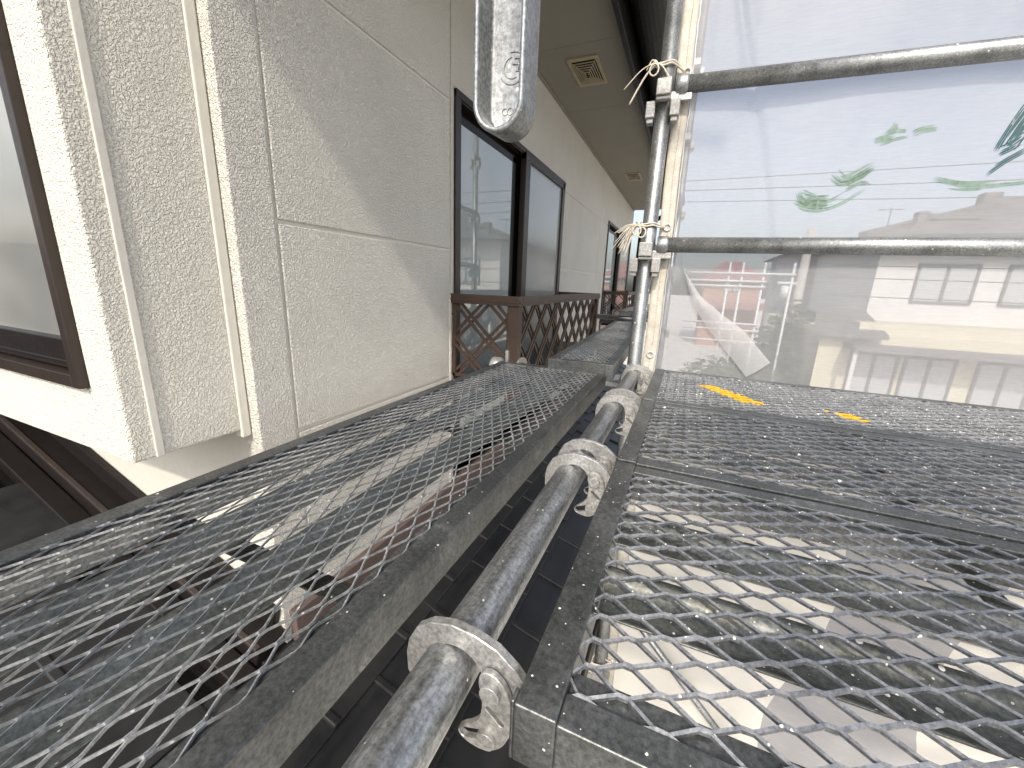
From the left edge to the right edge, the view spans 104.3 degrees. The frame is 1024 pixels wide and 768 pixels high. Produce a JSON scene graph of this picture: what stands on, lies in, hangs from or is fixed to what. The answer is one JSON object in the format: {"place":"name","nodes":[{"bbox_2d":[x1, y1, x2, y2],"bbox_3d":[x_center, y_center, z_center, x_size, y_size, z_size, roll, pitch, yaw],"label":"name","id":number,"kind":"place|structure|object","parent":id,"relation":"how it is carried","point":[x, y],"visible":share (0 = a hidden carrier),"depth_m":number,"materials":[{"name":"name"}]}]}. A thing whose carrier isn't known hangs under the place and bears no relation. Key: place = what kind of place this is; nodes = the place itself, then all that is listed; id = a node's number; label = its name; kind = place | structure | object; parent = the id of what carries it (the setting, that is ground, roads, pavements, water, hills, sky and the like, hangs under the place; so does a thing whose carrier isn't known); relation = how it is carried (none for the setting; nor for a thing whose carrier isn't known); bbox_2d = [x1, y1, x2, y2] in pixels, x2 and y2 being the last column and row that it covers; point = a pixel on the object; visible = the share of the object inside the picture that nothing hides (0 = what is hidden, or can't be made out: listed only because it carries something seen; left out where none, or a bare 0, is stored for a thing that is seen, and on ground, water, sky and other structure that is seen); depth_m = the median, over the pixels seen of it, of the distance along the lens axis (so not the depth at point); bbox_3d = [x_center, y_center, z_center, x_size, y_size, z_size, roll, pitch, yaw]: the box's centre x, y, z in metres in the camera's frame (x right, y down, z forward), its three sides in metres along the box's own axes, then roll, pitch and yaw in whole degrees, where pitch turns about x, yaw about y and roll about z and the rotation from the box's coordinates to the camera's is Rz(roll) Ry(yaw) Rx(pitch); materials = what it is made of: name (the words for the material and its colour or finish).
{"place":"outdoors","nodes":[
{"label":"outdoors","id":0,"kind":"place"},
{"bbox_2d":[591,294,764,663],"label":"ground","id":1,"kind":"structure","parent":0,"point":[678,351],"depth_m":29.15,"materials":[{"name":"grey concrete"}]},
{"bbox_2d":[0,0,684,767],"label":"house","id":2,"kind":"structure","parent":1,"relation":"on","point":[234,230],"depth_m":1.15,"materials":[{"name":"paint"}]},
{"bbox_2d":[0,0,90,388],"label":"window","id":3,"kind":"structure","parent":2,"relation":"in","point":[39,336],"depth_m":0.86,"materials":[{"name":"brown metal"}]},
{"bbox_2d":[453,88,565,435],"bbox_3d":[-0.026,-0.606,2.618,0.222,1.662,1.639,8,15,22],"label":"window","id":4,"kind":"structure","parent":2,"relation":"in","point":[509,205],"depth_m":2.26,"materials":[{"name":"grey glass"}]},
{"bbox_2d":[596,221,630,353],"bbox_3d":[1.463,-1.399,5.966,0.222,1.662,2.050,8,15,22],"label":"window","id":5,"kind":"structure","parent":2,"relation":"in","point":[615,276],"depth_m":5.69,"materials":[{"name":"grey glass"}]},
{"bbox_2d":[587,0,683,683],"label":"scaffold post","id":6,"kind":"object","parent":1,"relation":"on","point":[662,112],"visible":0.43,"depth_m":1.31,"materials":[{"name":"metal"}]},
{"bbox_2d":[341,370,640,767],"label":"ledger pipe","id":7,"kind":"object","parent":6,"relation":"attached to","point":[410,726],"visible":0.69,"depth_m":0.32,"materials":[{"name":"silver metal"}]},
{"bbox_2d":[489,350,620,386],"bbox_3d":[0.141,-0.054,1.400,0.470,0.095,0.065,8,15,22],"label":"transom pipe","id":8,"kind":"object","parent":7,"relation":"attached to","point":[615,381],"visible":0.3,"depth_m":1.41,"materials":[{"name":"metal"}]},
{"bbox_2d":[0,357,605,767],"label":"plank","id":9,"kind":"object","parent":8,"relation":"on","point":[273,712],"visible":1,"depth_m":0.39,"materials":[{"name":"metal"}]},
{"bbox_2d":[548,321,645,378],"bbox_3d":[0.533,-0.236,2.067,0.214,0.047,1.725,8,15,20],"label":"plank","id":10,"kind":"object","parent":8,"relation":"on","point":[609,359],"visible":0.81,"depth_m":1.49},
{"bbox_2d":[407,452,1023,767],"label":"plank","id":11,"kind":"object","parent":7,"relation":"on","point":[553,707],"visible":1,"depth_m":0.34,"materials":[{"name":"metal"}]},
{"bbox_2d":[558,394,1023,543],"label":"plank","id":12,"kind":"object","parent":7,"relation":"on","point":[872,459],"visible":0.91,"depth_m":0.68,"materials":[{"name":"metal"}]},
{"bbox_2d":[602,364,1023,453],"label":"plank","id":13,"kind":"object","parent":7,"relation":"on","point":[985,427],"visible":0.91,"depth_m":1.00,"materials":[{"name":"metal"}]},
{"bbox_2d":[588,654,610,682],"bbox_3d":[0.392,1.291,1.805,0.088,0.098,0.083,12,17,32],"label":"string tie","id":14,"kind":"object","parent":6,"relation":"attached to","point":[595,664],"visible":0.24,"depth_m":1.79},
{"bbox_2d":[611,221,664,258],"bbox_3d":[0.431,-0.488,1.356,0.173,0.122,0.065,0,14,-8],"label":"string tie","id":15,"kind":"object","parent":6,"relation":"attached to","point":[632,230],"visible":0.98,"depth_m":1.34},
{"bbox_2d":[624,59,684,104],"bbox_3d":[0.446,-0.941,1.242,0.182,0.114,0.064,1,14,-5],"label":"string tie","id":16,"kind":"object","parent":6,"relation":"attached to","point":[656,63],"visible":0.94,"depth_m":1.22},
{"bbox_2d":[655,244,673,272],"bbox_3d":[0.858,-0.686,2.247,0.043,0.043,1.895,8,15,22],"label":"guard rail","id":17,"kind":"object","parent":6,"relation":"attached to","point":[671,269],"visible":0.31,"depth_m":2.60,"materials":[{"name":"grey metal"}]},
{"bbox_2d":[667,124,681,206],"bbox_3d":[0.875,-1.140,2.132,0.043,0.043,1.895,8,15,22],"label":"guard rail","id":18,"kind":"object","parent":6,"relation":"attached to","point":[680,200],"visible":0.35,"depth_m":2.46,"materials":[{"name":"grey metal"}]},
{"bbox_2d":[640,631,719,728],"bbox_3d":[0.908,1.506,1.627,1.087,1.208,0.027,7,15,18],"label":"brace pipe","id":19,"kind":"object","parent":6,"relation":"attached to","point":[697,703],"depth_m":1.63,"materials":[{"name":"silver metal"}]},
{"bbox_2d":[607,0,1023,685],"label":"scaffold sheet","id":20,"kind":"object","parent":6,"relation":"attached to","point":[689,32],"visible":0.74,"depth_m":1.27,"materials":[{"name":"white"}]},
{"bbox_2d":[651,236,1023,262],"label":"guard rail","id":21,"kind":"object","parent":6,"relation":"attached to","point":[667,247],"visible":0.89,"depth_m":1.17,"materials":[{"name":"metal"}]},
{"bbox_2d":[670,35,1023,102],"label":"guard rail","id":22,"kind":"object","parent":6,"relation":"attached to","point":[954,54],"visible":0.91,"depth_m":1.08,"materials":[{"name":"metal"}]},
{"bbox_2d":[655,0,709,368],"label":"scaffold post","id":23,"kind":"object","parent":1,"relation":"on","point":[689,145],"visible":0.38,"depth_m":2.92,"materials":[{"name":"metal"}]},
{"bbox_2d":[597,309,661,322],"bbox_3d":[0.951,-0.561,3.274,0.530,0.084,0.042,8,15,22],"label":"transom pipe","id":24,"kind":"object","parent":23,"relation":"attached to","point":[612,317],"visible":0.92,"depth_m":3.30,"materials":[{"name":"metal"}]},
{"bbox_2d":[619,304,662,317],"bbox_3d":[1.329,-0.748,3.985,0.240,0.047,1.710,8,15,22],"label":"plank","id":25,"kind":"object","parent":24,"relation":"on","point":[628,312],"visible":0.21,"depth_m":3.26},
{"bbox_2d":[679,355,761,380],"bbox_3d":[5.589,0.271,11.006,2.723,2.213,1.926,8,15,22],"label":"shrub","id":26,"kind":"object","parent":1,"relation":"on","point":[719,370],"visible":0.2,"depth_m":10.68,"materials":[{"name":"green plant"}]},
{"bbox_2d":[680,262,796,381],"bbox_3d":[5.770,-0.874,10.692,2.400,4.600,0.110,8,15,22],"label":"pipe frame","id":27,"kind":"object","parent":1,"relation":"on","point":[740,286],"visible":0.88,"depth_m":10.37,"materials":[{"name":"white metal"}]},
{"bbox_2d":[727,325,810,385],"bbox_3d":[6.927,-0.095,11.016,2.332,3.018,1.935,8,15,22],"label":"shrub","id":28,"kind":"object","parent":1,"relation":"on","point":[762,350],"visible":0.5,"depth_m":10.62,"materials":[{"name":"green plant"}]},
{"bbox_2d":[749,299,815,381],"bbox_3d":[8.476,-0.752,12.399,2.105,3.726,1.938,8,15,22],"label":"shrub","id":29,"kind":"object","parent":1,"relation":"on","point":[789,325],"visible":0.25,"depth_m":12.02,"materials":[{"name":"green plant"}]},
{"bbox_2d":[775,228,816,381],"bbox_3d":[8.555,-1.835,12.558,0.750,5.750,0.300,8,15,22],"label":"utility pole","id":30,"kind":"object","parent":1,"relation":"on","point":[800,282],"visible":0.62,"depth_m":12.10,"materials":[{"name":"concrete"}]},
{"bbox_2d":[753,192,1023,409],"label":"neighbour house","id":31,"kind":"structure","parent":1,"relation":"on","point":[962,351],"depth_m":9.94,"materials":[{"name":"beige paint"}]},
{"bbox_2d":[842,351,900,394],"bbox_3d":[8.924,0.177,10.042,0.950,1.920,0.048,8,15,22],"label":"window","id":32,"kind":"structure","parent":31,"relation":"in","point":[873,372],"depth_m":9.90,"materials":[{"name":"grey glass"}]},
{"bbox_2d":[894,356,958,400],"bbox_3d":[9.887,0.315,9.647,0.950,1.920,0.048,8,15,22],"label":"window","id":33,"kind":"structure","parent":31,"relation":"in","point":[920,377],"depth_m":9.53,"materials":[{"name":"grey glass"}]},
{"bbox_2d":[909,264,982,304],"bbox_3d":[11.024,-2.545,10.143,1.190,0.980,0.048,8,15,22],"label":"window","id":34,"kind":"structure","parent":31,"relation":"in","point":[941,290],"depth_m":10.13,"materials":[{"name":"grey glass"}]},
{"bbox_2d":[965,362,1023,409],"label":"window","id":35,"kind":"structure","parent":31,"relation":"in","point":[993,384],"depth_m":9.06,"materials":[{"name":"grey glass"}]},
{"bbox_2d":[997,265,1023,306],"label":"window","id":36,"kind":"structure","parent":31,"relation":"in","point":[1011,292],"depth_m":9.67,"materials":[{"name":"grey glass"}]},
{"bbox_3d":[2.081,0.756,1.081,0.100,5.900,0.117,8,15,22],"label":"scaffold post","id":37,"kind":"object","parent":1,"relation":"on","visible":0},
{"bbox_2d":[613,436,1023,767],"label":"canvas sheet","id":38,"kind":"object","parent":37,"relation":"hanging from","point":[788,746],"visible":0.13,"depth_m":1.55,"materials":[{"name":"white fabric"}]},
{"bbox_2d":[694,262,768,347],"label":"neighbour house","id":39,"kind":"structure","parent":0,"point":[747,304],"depth_m":27.91,"materials":[{"name":"red paint"}]},
{"bbox_2d":[723,282,742,291],"bbox_3d":[15.229,-6.703,27.443,1.100,0.650,0.048,8,15,22],"label":"window","id":40,"kind":"structure","parent":39,"relation":"in","point":[732,289],"depth_m":27.45,"materials":[{"name":"grey glass"}]},
{"bbox_2d":[755,254,817,351],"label":"neighbour house","id":41,"kind":"structure","parent":0,"point":[783,263],"depth_m":18.03,"materials":[{"name":"white paint"}]},
{"bbox_2d":[626,0,1023,298],"label":"sky","id":42,"kind":"structure","parent":0,"point":[829,125],"materials":[{"name":"white"}]},
{"bbox_2d":[685,179,1023,190],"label":"power line","id":43,"kind":"object","parent":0,"point":[838,185],"visible":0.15,"depth_m":11.82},
{"bbox_2d":[686,161,1023,181],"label":"power line","id":44,"kind":"object","parent":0,"point":[858,171],"visible":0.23,"depth_m":11.49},
{"bbox_2d":[692,196,1023,201],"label":"power line","id":45,"kind":"object","parent":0,"point":[863,199],"visible":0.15,"depth_m":11.49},
{"bbox_2d":[828,277,1023,283],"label":"power line","id":46,"kind":"object","parent":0,"point":[926,280],"visible":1,"depth_m":9.09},
{"bbox_2d":[829,295,1023,303],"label":"power line","id":47,"kind":"object","parent":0,"point":[927,299],"visible":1,"depth_m":9.15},
{"bbox_2d":[834,265,1023,269],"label":"power line","id":48,"kind":"object","parent":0,"point":[929,267],"visible":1,"depth_m":9.02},
{"bbox_3d":[-0.016,-1.577,0.142,0.950,0.042,0.042,8,15,22],"label":"transom pipe","id":49,"kind":"object","parent":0,"visible":0},
{"bbox_2d":[473,0,540,142],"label":"hanging channel","id":50,"kind":"object","parent":49,"relation":"hanging from","point":[506,40],"visible":1,"depth_m":0.42,"materials":[{"name":"silver metal"}]}
]}

